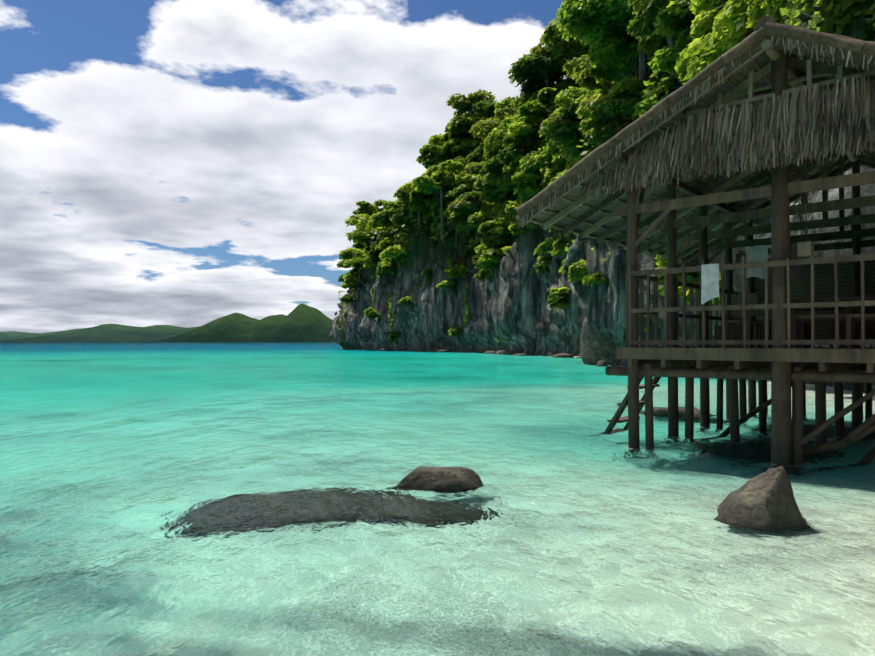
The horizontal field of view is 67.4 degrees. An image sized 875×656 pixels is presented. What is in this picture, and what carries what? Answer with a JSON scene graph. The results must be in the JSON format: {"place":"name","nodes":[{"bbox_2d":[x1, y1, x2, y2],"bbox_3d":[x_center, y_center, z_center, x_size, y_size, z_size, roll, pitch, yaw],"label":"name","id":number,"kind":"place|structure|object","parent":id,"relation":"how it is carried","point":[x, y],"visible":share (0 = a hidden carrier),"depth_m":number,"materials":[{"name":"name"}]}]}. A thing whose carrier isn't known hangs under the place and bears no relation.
{"place":"outdoors","nodes":[
{"label":"outdoors","id":0,"kind":"place"},
{"bbox_2d":[0,327,89,339],"bbox_3d":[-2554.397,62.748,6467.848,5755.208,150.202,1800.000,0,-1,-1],"label":"distant hills","id":1,"kind":"structure","parent":0,"point":[6,335],"depth_m":5958.25,"materials":[{"name":"green plant"}]},
{"bbox_2d":[0,324,199,341],"bbox_3d":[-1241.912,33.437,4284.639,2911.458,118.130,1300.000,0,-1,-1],"label":"distant hills","id":2,"kind":"structure","parent":0,"point":[112,333],"depth_m":3779.41,"materials":[{"name":"green plant"}]},
{"bbox_2d":[148,304,333,341],"bbox_3d":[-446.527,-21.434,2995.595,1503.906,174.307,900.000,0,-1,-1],"label":"distant hills","id":3,"kind":"structure","parent":0,"point":[302,323],"depth_m":2645.34,"materials":[{"name":"green plant"}]},
{"bbox_2d":[0,0,565,332],"label":"sky","id":4,"kind":"structure","parent":0,"point":[181,163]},
{"bbox_2d":[0,342,874,655],"bbox_3d":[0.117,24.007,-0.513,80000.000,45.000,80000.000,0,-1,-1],"label":"sea water","id":5,"kind":"structure","parent":0,"point":[204,498],"depth_m":5.71,"materials":[{"name":"teal liquid"}]},
{"bbox_2d":[412,348,424,351],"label":"cliff foot rock","id":6,"kind":"object","parent":5,"relation":"in","point":[418,350],"visible":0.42,"depth_m":99.75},
{"bbox_2d":[397,466,481,488],"bbox_3d":[-0.021,1.658,6.950,1.036,0.369,0.484,0,-1,-1],"label":"rock","id":7,"kind":"object","parent":5,"relation":"in","point":[429,477],"visible":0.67,"depth_m":6.83,"materials":[{"name":"grey stone"}]},
{"bbox_2d":[484,351,496,353],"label":"cliff foot rock","id":8,"kind":"object","parent":5,"relation":"in","point":[491,352],"visible":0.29,"depth_m":83.53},
{"bbox_2d":[502,350,519,354],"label":"cliff foot rock","id":9,"kind":"object","parent":5,"relation":"in","point":[508,352],"visible":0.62,"depth_m":74.86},
{"bbox_2d":[513,353,528,355],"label":"cliff foot rock","id":10,"kind":"object","parent":5,"relation":"in","point":[523,354],"visible":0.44,"depth_m":71.46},
{"bbox_2d":[552,353,573,357],"bbox_3d":[12.040,2.864,63.105,2.174,0.948,1.466,0,-1,-1],"label":"cliff foot rock","id":11,"kind":"object","parent":5,"relation":"in","point":[562,355],"visible":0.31,"depth_m":62.60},
{"bbox_2d":[596,360,607,365],"bbox_3d":[10.122,2.307,40.560,0.721,0.628,0.920,-1,-1,25],"label":"cliff foot rock","id":12,"kind":"object","parent":5,"relation":"in","point":[601,363],"visible":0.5,"depth_m":40.31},
{"bbox_2d":[642,407,699,415],"bbox_3d":[5.173,2.047,14.118,1.581,0.761,1.440,-1,-1,34],"label":"rock","id":13,"kind":"object","parent":5,"relation":"on","point":[664,410],"visible":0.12,"depth_m":13.60,"materials":[{"name":"grey stone"}]},
{"bbox_2d":[622,420,850,465],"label":"waterline ripples","id":14,"kind":"object","parent":5,"relation":"on","point":[728,442],"visible":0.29,"depth_m":9.36,"materials":[{"name":"liquid"}]},
{"bbox_2d":[539,355,864,393],"bbox_3d":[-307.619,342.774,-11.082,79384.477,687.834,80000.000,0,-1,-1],"label":"seabed","id":15,"kind":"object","parent":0,"point":[813,385],"depth_m":21.94,"materials":[{"name":"beige sand"}]},
{"bbox_2d":[580,316,615,364],"bbox_3d":[11.067,1.279,43.450,3.072,4.636,2.528,0,-1,-1],"label":"outcrop rock","id":16,"kind":"object","parent":15,"relation":"on","point":[596,345],"visible":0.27,"depth_m":43.02,"materials":[{"name":"grey stone"}]},
{"bbox_2d":[330,0,874,392],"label":"cliff","id":17,"kind":"structure","parent":15,"relation":"on","point":[515,313],"depth_m":73.21,"materials":[{"name":"grey stone"}]},
{"bbox_2d":[334,0,874,349],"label":"cliff tree","id":18,"kind":"object","parent":17,"relation":"on","point":[592,111],"depth_m":69.29,"materials":[{"name":"green plant"}]},
{"bbox_2d":[516,15,874,465],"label":"stilt hut","id":19,"kind":"object","parent":15,"relation":"on","point":[771,118],"visible":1,"depth_m":8.86,"materials":[{"name":"brown wood"}]},
{"bbox_2d":[717,466,803,527],"bbox_3d":[2.811,1.576,5.641,0.751,0.803,0.631,1,-2,-39],"label":"rock","id":20,"kind":"object","parent":15,"relation":"on","point":[766,499],"visible":0.58,"depth_m":5.49,"materials":[{"name":"grey stone"}]}
]}

